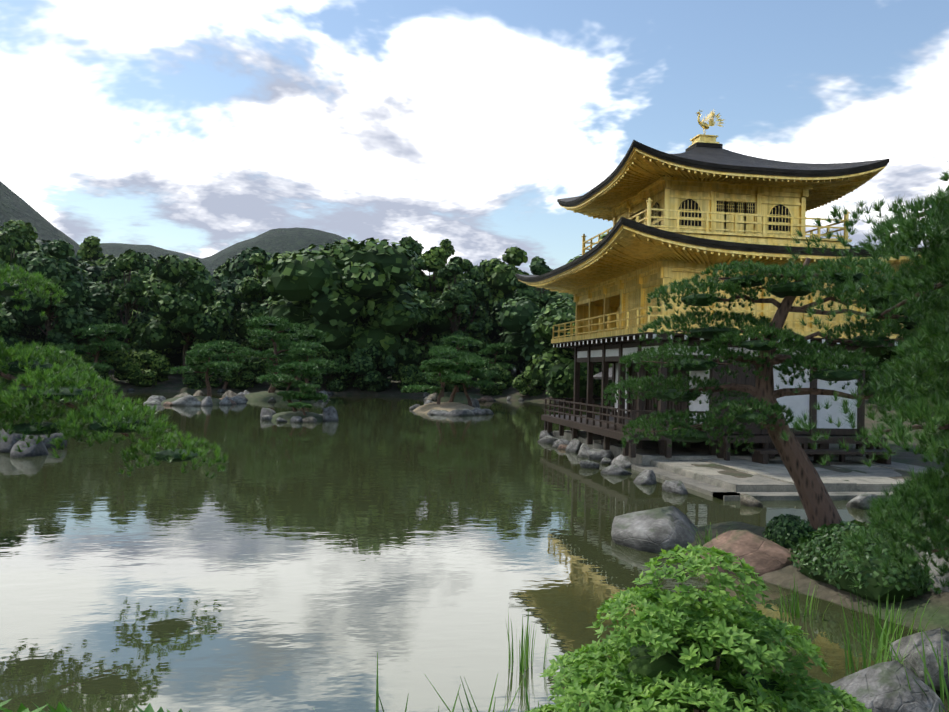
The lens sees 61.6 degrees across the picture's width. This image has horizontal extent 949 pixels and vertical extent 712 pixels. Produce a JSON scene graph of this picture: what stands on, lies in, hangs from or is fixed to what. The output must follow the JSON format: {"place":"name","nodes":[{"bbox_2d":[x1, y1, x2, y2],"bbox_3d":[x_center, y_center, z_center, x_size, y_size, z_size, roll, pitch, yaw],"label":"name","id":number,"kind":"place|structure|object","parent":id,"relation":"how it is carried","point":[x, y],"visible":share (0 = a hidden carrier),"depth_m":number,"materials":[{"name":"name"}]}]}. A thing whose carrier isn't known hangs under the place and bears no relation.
{"place":"outdoors","nodes":[
{"label":"outdoors","id":0,"kind":"place"},
{"bbox_2d":[161,396,220,404],"bbox_3d":[-22.334,3.773,63.584,6.102,1.130,8.209,1,-1,-9],"label":"islet","id":1,"kind":"object","parent":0,"point":[215,401],"visible":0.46,"depth_m":62.45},
{"bbox_2d":[172,394,201,405],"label":"rock","id":2,"kind":"object","parent":1,"relation":"on","point":[189,400],"visible":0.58,"depth_m":60.00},
{"bbox_2d":[170,343,236,396],"bbox_3d":[-21.239,1.266,64.503,5.599,4.878,5.455,1,-1,22],"label":"garden pine","id":3,"kind":"object","parent":1,"relation":"on","point":[207,351],"visible":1,"depth_m":63.99,"materials":[{"name":"green plant"}]},
{"bbox_2d":[0,391,948,711],"bbox_3d":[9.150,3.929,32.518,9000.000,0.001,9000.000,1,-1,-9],"label":"pond water","id":4,"kind":"structure","parent":0,"point":[398,547],"depth_m":12.57,"materials":[{"name":"green liquid"}]},
{"bbox_2d":[0,429,40,452],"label":"rock","id":5,"kind":"object","parent":4,"relation":"in","point":[12,439],"visible":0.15,"depth_m":26.94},
{"bbox_2d":[10,435,48,457],"bbox_3d":[-14.730,3.259,26.168,0.930,1.374,1.381,1,-1,4],"label":"rock","id":6,"kind":"object","parent":4,"relation":"in","point":[35,449],"visible":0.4,"depth_m":25.98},
{"bbox_2d":[40,433,66,448],"bbox_3d":[-15.485,3.227,28.789,1.259,1.051,0.909,1,-1,31],"label":"rock","id":7,"kind":"object","parent":4,"relation":"in","point":[46,439],"visible":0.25,"depth_m":28.54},
{"bbox_2d":[244,391,330,401],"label":"islet","id":8,"kind":"object","parent":4,"relation":"in","point":[261,396],"visible":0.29,"depth_m":72.21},
{"bbox_2d":[227,314,316,392],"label":"garden pine","id":9,"kind":"object","parent":8,"relation":"on","point":[272,338],"visible":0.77,"depth_m":73.72,"materials":[{"name":"green plant"}]},
{"bbox_2d":[265,328,328,391],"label":"garden pine","id":10,"kind":"object","parent":8,"relation":"on","point":[315,334],"visible":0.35,"depth_m":78.48,"materials":[{"name":"green plant"}]},
{"bbox_2d":[273,341,338,383],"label":"garden pine","id":11,"kind":"object","parent":8,"relation":"on","point":[306,349],"visible":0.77,"depth_m":72.13,"materials":[{"name":"green plant"}]},
{"bbox_2d":[271,411,322,421],"bbox_3d":[-10.540,3.800,47.441,4.317,0.978,5.816,1,-1,-9],"label":"islet","id":12,"kind":"object","parent":4,"relation":"on","point":[288,415],"visible":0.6,"depth_m":46.38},
{"bbox_2d":[256,361,327,411],"bbox_3d":[-10.757,2.002,47.513,4.261,3.474,4.420,1,-1,-8],"label":"garden pine","id":13,"kind":"object","parent":12,"relation":"on","point":[304,370],"visible":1,"depth_m":47.12,"materials":[{"name":"green plant"}]},
{"bbox_2d":[276,383,321,415],"bbox_3d":[-9.892,2.596,46.227,2.701,2.123,2.604,2,-2,-44],"label":"garden pine","id":14,"kind":"object","parent":12,"relation":"on","point":[306,388],"visible":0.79,"depth_m":45.82,"materials":[{"name":"green plant"}]},
{"bbox_2d":[323,406,338,420],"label":"rock","id":15,"kind":"object","parent":4,"relation":"in","point":[330,413],"visible":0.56,"depth_m":46.73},
{"bbox_2d":[413,402,473,413],"bbox_3d":[-1.958,4.108,59.717,6.058,1.231,10.599,1,-1,-9],"label":"islet","id":16,"kind":"object","parent":4,"relation":"on","point":[446,406],"visible":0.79,"depth_m":57.98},
{"bbox_2d":[401,358,470,403],"bbox_3d":[-2.596,2.045,58.733,4.735,3.860,4.911,2,-1,-42],"label":"garden pine","id":17,"kind":"object","parent":16,"relation":"on","point":[436,367],"visible":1,"depth_m":58.10,"materials":[{"name":"green plant"}]},
{"bbox_2d":[424,349,488,401],"bbox_3d":[-1.429,1.737,62.770,5.182,4.635,5.319,0,-2,43],"label":"garden pine","id":18,"kind":"object","parent":16,"relation":"on","point":[447,354],"visible":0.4,"depth_m":62.29,"materials":[{"name":"green plant"}]},
{"bbox_2d":[445,358,495,406],"bbox_3d":[-0.527,2.079,60.600,4.364,3.903,4.480,1,-1,15],"label":"garden pine","id":19,"kind":"object","parent":16,"relation":"on","point":[477,363],"visible":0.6,"depth_m":60.68,"materials":[{"name":"green plant"}]},
{"bbox_2d":[444,409,466,415],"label":"rock","id":20,"kind":"object","parent":4,"relation":"in","point":[458,412],"visible":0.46,"depth_m":54.79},
{"bbox_2d":[437,392,481,400],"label":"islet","id":21,"kind":"object","parent":4,"relation":"in","point":[460,396],"visible":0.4,"depth_m":82.97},
{"bbox_2d":[420,347,458,396],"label":"garden pine","id":22,"kind":"object","parent":21,"relation":"on","point":[434,350],"visible":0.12,"depth_m":82.50,"materials":[{"name":"green plant"}]},
{"bbox_2d":[421,335,500,391],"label":"garden pine","id":23,"kind":"object","parent":21,"relation":"on","point":[455,341],"visible":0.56,"depth_m":85.60,"materials":[{"name":"green plant"}]},
{"bbox_2d":[505,614,551,674],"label":"water reeds","id":24,"kind":"object","parent":4,"relation":"in","point":[523,660],"depth_m":8.31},
{"bbox_2d":[579,460,599,468],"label":"rock","id":25,"kind":"object","parent":4,"relation":"in","point":[588,464],"visible":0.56,"depth_m":26.10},
{"bbox_2d":[601,464,631,475],"bbox_3d":[4.449,3.663,24.760,1.004,0.577,0.657,2,-1,-16],"label":"rock","id":26,"kind":"object","parent":4,"relation":"in","point":[613,469],"visible":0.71,"depth_m":24.57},
{"bbox_2d":[633,469,656,484],"bbox_3d":[4.934,3.606,22.890,0.860,0.647,0.711,2,-1,-39],"label":"rock","id":27,"kind":"object","parent":4,"relation":"in","point":[646,477],"visible":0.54,"depth_m":22.77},
{"bbox_2d":[662,480,687,494],"bbox_3d":[5.400,3.591,21.139,0.595,0.573,0.858,1,-1,-9],"label":"rock","id":28,"kind":"object","parent":4,"relation":"in","point":[675,487],"visible":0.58,"depth_m":20.98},
{"bbox_2d":[740,493,762,506],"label":"rock","id":29,"kind":"object","parent":4,"relation":"in","point":[748,500],"visible":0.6,"depth_m":19.15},
{"bbox_2d":[775,579,833,619],"bbox_3d":[4.247,3.223,10.403,0.759,0.640,0.564,1,-1,0],"label":"grass tuft","id":30,"kind":"object","parent":4,"relation":"in","point":[797,613],"visible":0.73,"depth_m":10.30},
{"bbox_2d":[846,493,878,508],"bbox_3d":[9.500,3.707,19.460,0.802,0.772,1.012,1,-1,26],"label":"rock","id":31,"kind":"object","parent":4,"relation":"in","point":[860,501],"visible":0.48,"depth_m":19.12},
{"bbox_2d":[825,597,917,673],"bbox_3d":[4.209,3.089,8.393,1.101,0.829,0.963,2,-2,-44],"label":"grass tuft","id":32,"kind":"object","parent":4,"relation":"in","point":[879,653],"visible":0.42,"depth_m":8.43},
{"bbox_2d":[890,628,948,692],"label":"rock","id":33,"kind":"object","parent":4,"relation":"in","point":[912,656],"visible":0.56,"depth_m":8.15,"materials":[{"name":"stone"}]},
{"bbox_2d":[0,181,948,631],"bbox_3d":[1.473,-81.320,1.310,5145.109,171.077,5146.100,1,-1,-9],"label":"ground","id":34,"kind":"structure","parent":0,"point":[16,207],"depth_m":89.87,"materials":[{"name":"plant"}]},
{"bbox_2d":[0,302,29,350],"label":"forest tree","id":35,"kind":"object","parent":34,"relation":"on","point":[12,325],"visible":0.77,"depth_m":86.31,"materials":[{"name":"green plant"}]},
{"bbox_2d":[0,223,30,303],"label":"forest tree","id":36,"kind":"object","parent":34,"relation":"on","point":[15,238],"visible":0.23,"depth_m":93.72,"materials":[{"name":"green plant"}]},
{"bbox_2d":[0,219,43,336],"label":"forest tree","id":37,"kind":"object","parent":34,"relation":"on","point":[28,231],"visible":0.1,"depth_m":105.44,"materials":[{"name":"green plant"}]},
{"bbox_2d":[0,239,93,345],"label":"forest tree","id":38,"kind":"object","parent":34,"relation":"on","point":[69,315],"visible":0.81,"depth_m":88.52,"materials":[{"name":"green plant"}]},
{"bbox_2d":[36,343,75,386],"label":"forest tree","id":39,"kind":"object","parent":34,"relation":"on","point":[57,361],"visible":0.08,"depth_m":86.03,"materials":[{"name":"green plant"}]},
{"bbox_2d":[26,262,98,348],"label":"forest tree","id":40,"kind":"object","parent":34,"relation":"on","point":[89,280],"visible":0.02,"depth_m":124.60,"materials":[{"name":"green plant"}]},
{"bbox_2d":[36,240,118,283],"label":"forest tree","id":41,"kind":"object","parent":34,"relation":"on","point":[94,271],"visible":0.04,"depth_m":135.53,"materials":[{"name":"green plant"}]},
{"bbox_2d":[33,281,134,350],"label":"forest tree","id":42,"kind":"object","parent":34,"relation":"on","point":[100,300],"visible":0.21,"depth_m":102.84,"materials":[{"name":"green plant"}]},
{"bbox_2d":[76,236,103,267],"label":"forest tree","id":43,"kind":"object","parent":34,"relation":"on","point":[90,249],"visible":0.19,"depth_m":151.65,"materials":[{"name":"green plant"}]},
{"bbox_2d":[57,323,131,390],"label":"garden pine","id":44,"kind":"object","parent":34,"relation":"on","point":[114,331],"visible":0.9,"depth_m":86.14,"materials":[{"name":"green plant"}]},
{"bbox_2d":[0,699,189,711],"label":"shrub","id":45,"kind":"object","parent":34,"relation":"on","point":[60,708],"visible":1,"depth_m":2.58,"materials":[{"name":"green plant"}]},
{"bbox_2d":[71,344,136,386],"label":"shrub","id":46,"kind":"object","parent":34,"relation":"on","point":[122,368],"visible":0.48,"depth_m":89.13,"materials":[{"name":"green plant"}]},
{"bbox_2d":[94,254,118,277],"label":"forest tree","id":47,"kind":"object","parent":34,"relation":"on","point":[106,260],"visible":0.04,"depth_m":151.69,"materials":[{"name":"green plant"}]},
{"bbox_2d":[100,262,123,288],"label":"forest tree","id":48,"kind":"object","parent":34,"relation":"on","point":[109,273],"visible":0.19,"depth_m":124.42,"materials":[{"name":"green plant"}]},
{"bbox_2d":[105,249,149,352],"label":"forest tree","id":49,"kind":"object","parent":34,"relation":"on","point":[126,292],"visible":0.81,"depth_m":101.91,"materials":[{"name":"green plant"}]},
{"bbox_2d":[112,252,156,285],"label":"forest tree","id":50,"kind":"object","parent":34,"relation":"on","point":[148,265],"visible":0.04,"depth_m":128.15,"materials":[{"name":"green plant"}]},
{"bbox_2d":[118,274,157,313],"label":"forest tree","id":51,"kind":"object","parent":34,"relation":"on","point":[148,309],"visible":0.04,"depth_m":122.29,"materials":[{"name":"green plant"}]},
{"bbox_2d":[125,252,156,319],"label":"forest tree","id":52,"kind":"object","parent":34,"relation":"on","point":[140,255],"visible":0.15,"depth_m":113.90,"materials":[{"name":"green plant"}]},
{"bbox_2d":[124,350,173,386],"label":"shrub","id":53,"kind":"object","parent":34,"relation":"on","point":[149,362],"visible":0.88,"depth_m":91.77,"materials":[{"name":"green plant"}]},
{"bbox_2d":[121,310,193,365],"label":"forest tree","id":54,"kind":"object","parent":34,"relation":"on","point":[174,356],"visible":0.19,"depth_m":102.19,"materials":[{"name":"green plant"}]},
{"bbox_2d":[137,254,240,378],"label":"forest tree","id":55,"kind":"object","parent":34,"relation":"on","point":[196,308],"visible":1,"depth_m":95.32,"materials":[{"name":"green plant"}]},
{"bbox_2d":[182,364,221,389],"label":"shrub","id":56,"kind":"object","parent":34,"relation":"on","point":[194,381],"visible":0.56,"depth_m":92.53,"materials":[{"name":"green plant"}]},
{"bbox_2d":[213,258,233,279],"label":"forest tree","id":57,"kind":"object","parent":34,"relation":"on","point":[219,272],"depth_m":124.41,"materials":[{"name":"green plant"}]},
{"bbox_2d":[199,340,252,389],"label":"garden pine","id":58,"kind":"object","parent":34,"relation":"on","point":[228,344],"visible":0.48,"depth_m":92.23,"materials":[{"name":"green plant"}]},
{"bbox_2d":[212,310,243,361],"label":"forest tree","id":59,"kind":"object","parent":34,"relation":"on","point":[233,338],"visible":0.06,"depth_m":111.46,"materials":[{"name":"green plant"}]},
{"bbox_2d":[220,355,265,389],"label":"shrub","id":60,"kind":"object","parent":34,"relation":"on","point":[246,378],"visible":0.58,"depth_m":93.30,"materials":[{"name":"green plant"}]},
{"bbox_2d":[210,247,285,350],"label":"forest tree","id":61,"kind":"object","parent":34,"relation":"on","point":[239,270],"visible":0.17,"depth_m":113.81,"materials":[{"name":"green plant"}]},
{"bbox_2d":[230,253,281,356],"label":"forest tree","id":62,"kind":"object","parent":34,"relation":"on","point":[250,291],"visible":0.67,"depth_m":102.48,"materials":[{"name":"green plant"}]},
{"bbox_2d":[263,344,312,389],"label":"shrub","id":63,"kind":"object","parent":34,"relation":"on","point":[302,378],"visible":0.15,"depth_m":94.27,"materials":[{"name":"green plant"}]},
{"bbox_2d":[311,353,352,391],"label":"shrub","id":64,"kind":"object","parent":34,"relation":"on","point":[338,382],"visible":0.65,"depth_m":93.87,"materials":[{"name":"green plant"}]},
{"bbox_2d":[260,237,421,384],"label":"forest tree","id":65,"kind":"object","parent":34,"relation":"on","point":[338,293],"visible":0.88,"depth_m":91.97,"materials":[{"name":"green plant"}]},
{"bbox_2d":[328,336,359,388],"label":"garden pine","id":66,"kind":"object","parent":34,"relation":"on","point":[344,353],"visible":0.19,"depth_m":93.10,"materials":[{"name":"green plant"}]},
{"bbox_2d":[349,343,397,391],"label":"shrub","id":67,"kind":"object","parent":34,"relation":"on","point":[371,374],"visible":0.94,"depth_m":92.33,"materials":[{"name":"green plant"}]},
{"bbox_2d":[392,363,430,392],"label":"shrub","id":68,"kind":"object","parent":34,"relation":"on","point":[408,374],"visible":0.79,"depth_m":94.06,"materials":[{"name":"green plant"}]},
{"bbox_2d":[399,236,427,288],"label":"forest tree","id":69,"kind":"object","parent":34,"relation":"on","point":[413,244],"visible":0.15,"depth_m":113.67,"materials":[{"name":"green plant"}]},
{"bbox_2d":[314,652,522,711],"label":"grass","id":70,"kind":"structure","parent":34,"relation":"on","point":[377,700],"depth_m":4.90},
{"bbox_2d":[393,282,457,373],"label":"forest tree","id":71,"kind":"object","parent":34,"relation":"on","point":[435,323],"visible":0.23,"depth_m":102.74,"materials":[{"name":"green plant"}]},
{"bbox_2d":[408,246,460,359],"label":"forest tree","id":72,"kind":"object","parent":34,"relation":"on","point":[434,285],"visible":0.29,"depth_m":112.08,"materials":[{"name":"green plant"}]},
{"bbox_2d":[424,366,469,391],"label":"shrub","id":73,"kind":"object","parent":34,"relation":"on","point":[448,388],"visible":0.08,"depth_m":92.30,"materials":[{"name":"green plant"}]},
{"bbox_2d":[430,239,464,279],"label":"forest tree","id":74,"kind":"object","parent":34,"relation":"on","point":[446,245],"visible":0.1,"depth_m":165.27,"materials":[{"name":"green plant"}]},
{"bbox_2d":[436,256,483,347],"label":"forest tree","id":75,"kind":"object","parent":34,"relation":"on","point":[461,295],"visible":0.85,"depth_m":102.72,"materials":[{"name":"green plant"}]},
{"bbox_2d":[443,259,493,356],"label":"forest tree","id":76,"kind":"object","parent":34,"relation":"on","point":[480,290],"visible":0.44,"depth_m":107.73,"materials":[{"name":"green plant"}]},
{"bbox_2d":[463,293,514,368],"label":"forest tree","id":77,"kind":"object","parent":34,"relation":"on","point":[494,337],"visible":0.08,"depth_m":116.30,"materials":[{"name":"green plant"}]},
{"bbox_2d":[425,664,562,711],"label":"grass","id":78,"kind":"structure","parent":34,"relation":"on","point":[528,708],"depth_m":5.11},
{"bbox_2d":[476,364,514,395],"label":"bush","id":79,"kind":"object","parent":34,"relation":"on","point":[505,381],"visible":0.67,"depth_m":90.21,"materials":[{"name":"green plant"}]},
{"bbox_2d":[478,342,518,383],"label":"garden pine","id":80,"kind":"object","parent":34,"relation":"on","point":[494,349],"visible":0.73,"depth_m":95.25,"materials":[{"name":"green plant"}]},
{"bbox_2d":[477,246,535,371],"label":"forest tree","id":81,"kind":"object","parent":34,"relation":"on","point":[499,276],"visible":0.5,"depth_m":116.15,"materials":[{"name":"green plant"}]},
{"bbox_2d":[502,311,530,371],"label":"forest tree","id":82,"kind":"object","parent":34,"relation":"on","point":[522,364],"depth_m":111.50,"materials":[{"name":"green plant"}]},
{"bbox_2d":[512,370,547,395],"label":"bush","id":83,"kind":"object","parent":34,"relation":"on","point":[522,381],"visible":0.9,"depth_m":87.42,"materials":[{"name":"green plant"}]},
{"bbox_2d":[510,256,552,370],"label":"forest tree","id":84,"kind":"object","parent":34,"relation":"on","point":[538,266],"visible":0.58,"depth_m":97.92,"materials":[{"name":"green plant"}]},
{"bbox_2d":[496,289,575,364],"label":"forest tree","id":85,"kind":"object","parent":34,"relation":"on","point":[517,318],"visible":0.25,"depth_m":93.83,"materials":[{"name":"green plant"}]},
{"bbox_2d":[537,435,558,442],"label":"rock","id":86,"kind":"object","parent":34,"relation":"on","point":[548,439],"visible":0.38,"depth_m":35.11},
{"bbox_2d":[526,296,611,402],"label":"forest tree","id":87,"kind":"object","parent":34,"relation":"on","point":[553,368],"visible":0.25,"depth_m":79.55,"materials":[{"name":"green plant"}]},
{"bbox_2d":[545,351,596,399],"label":"shrub","id":88,"kind":"object","parent":34,"relation":"on","point":[552,393],"visible":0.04,"depth_m":84.06,"materials":[{"name":"green plant"}]},
{"bbox_2d":[565,438,581,452],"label":"rock","id":89,"kind":"object","parent":34,"relation":"on","point":[574,444],"visible":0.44,"depth_m":31.41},
{"bbox_2d":[577,443,589,457],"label":"rock","id":90,"kind":"object","parent":34,"relation":"on","point":[582,452],"visible":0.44,"depth_m":29.63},
{"bbox_2d":[586,449,613,460],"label":"rock","id":91,"kind":"object","parent":34,"relation":"on","point":[597,454],"visible":0.6,"depth_m":28.61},
{"bbox_2d":[593,366,611,397],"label":"shrub","id":92,"kind":"object","parent":34,"relation":"on","point":[598,387],"visible":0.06,"depth_m":81.39,"materials":[{"name":"green plant"}]},
{"bbox_2d":[611,455,631,468],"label":"rock","id":93,"kind":"object","parent":34,"relation":"on","point":[621,461],"visible":0.46,"depth_m":26.50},
{"bbox_2d":[611,506,697,552],"bbox_3d":[3.559,3.426,15.016,1.914,1.282,2.482,1,-1,22],"label":"rock","id":94,"kind":"object","parent":34,"relation":"on","point":[657,530],"visible":0.6,"depth_m":14.26,"materials":[{"name":"stone"}]},
{"bbox_2d":[524,542,871,711],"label":"shrub","id":95,"kind":"object","parent":34,"relation":"on","point":[705,660],"visible":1,"depth_m":3.30,"materials":[{"name":"green plant"}]},
{"bbox_2d":[688,522,729,546],"bbox_3d":[4.039,3.082,13.510,0.914,0.432,0.903,1,-1,-9],"label":"grass tuft","id":96,"kind":"object","parent":34,"relation":"on","point":[708,538],"visible":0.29,"depth_m":13.66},
{"bbox_2d":[515,109,948,464],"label":"golden pavilion","id":97,"kind":"structure","parent":34,"relation":"on","point":[701,203],"depth_m":28.84,"materials":[{"name":"gold metal"}]},
{"bbox_2d":[694,530,796,576],"bbox_3d":[4.672,3.431,13.064,2.197,1.136,1.415,2,-1,-16],"label":"rock","id":98,"kind":"object","parent":34,"relation":"on","point":[762,555],"visible":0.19,"depth_m":12.67,"materials":[{"name":"stone"}]},
{"bbox_2d":[602,255,948,529],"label":"leaning pine","id":99,"kind":"object","parent":34,"relation":"on","point":[820,509],"visible":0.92,"depth_m":14.13,"materials":[{"name":"green plant"}]},
{"bbox_2d":[631,459,943,500],"bbox_3d":[10.216,3.820,23.891,9.150,0.736,6.530,1,-1,-9],"label":"stone landing","id":100,"kind":"object","parent":34,"relation":"on","point":[713,482],"visible":0.54,"depth_m":22.47,"materials":[{"name":"stone"}]},
{"bbox_2d":[762,513,816,548],"bbox_3d":[5.281,3.076,13.348,0.860,0.861,0.997,1,-1,-9],"label":"azalea","id":101,"kind":"object","parent":34,"relation":"on","point":[787,531],"visible":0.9,"depth_m":13.10,"materials":[{"name":"green plant"}]},
{"bbox_2d":[778,169,948,586],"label":"pine","id":102,"kind":"object","parent":34,"relation":"on","point":[915,494],"visible":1,"depth_m":7.95,"materials":[{"name":"green plant"}]},
{"bbox_2d":[787,519,941,601],"bbox_3d":[5.839,3.118,11.791,1.943,1.195,2.695,1,-1,-9],"label":"azalea mound","id":103,"kind":"object","parent":34,"relation":"on","point":[823,556],"visible":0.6,"depth_m":11.09,"materials":[{"name":"green plant"}]},
{"bbox_2d":[830,660,946,711],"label":"rock","id":104,"kind":"object","parent":34,"relation":"on","point":[881,687],"visible":0.85,"depth_m":6.62,"materials":[{"name":"stone"}]},
{"bbox_2d":[842,590,939,647],"bbox_3d":[4.934,3.179,9.477,0.979,0.723,0.971,1,-1,-9],"label":"grass tuft","id":105,"kind":"object","parent":34,"relation":"on","point":[891,628],"visible":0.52,"depth_m":9.51,"materials":[{"name":"plant"}]},
{"bbox_2d":[840,610,948,711],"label":"grass","id":106,"kind":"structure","parent":34,"relation":"on","point":[941,678],"depth_m":7.17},
{"bbox_2d":[847,244,948,406],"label":"forest tree","id":107,"kind":"object","parent":34,"relation":"on","point":[877,352],"visible":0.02,"depth_m":51.18,"materials":[{"name":"green plant"}]},
{"bbox_2d":[907,520,948,592],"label":"rock","id":108,"kind":"object","parent":34,"relation":"on","point":[937,584],"visible":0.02,"depth_m":10.67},
{"bbox_2d":[0,0,948,274],"label":"sky","id":109,"kind":"structure","parent":0,"point":[196,128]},
{"bbox_3d":[-15.970,3.047,14.659,4.503,0.981,5.050,1,-1,-9],"label":"islet pine","id":110,"kind":"object","parent":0,"visible":0},
{"bbox_2d":[0,260,227,478],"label":"pine","id":111,"kind":"object","parent":110,"relation":"on","point":[123,422],"visible":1,"depth_m":13.23,"materials":[{"name":"green plant"}]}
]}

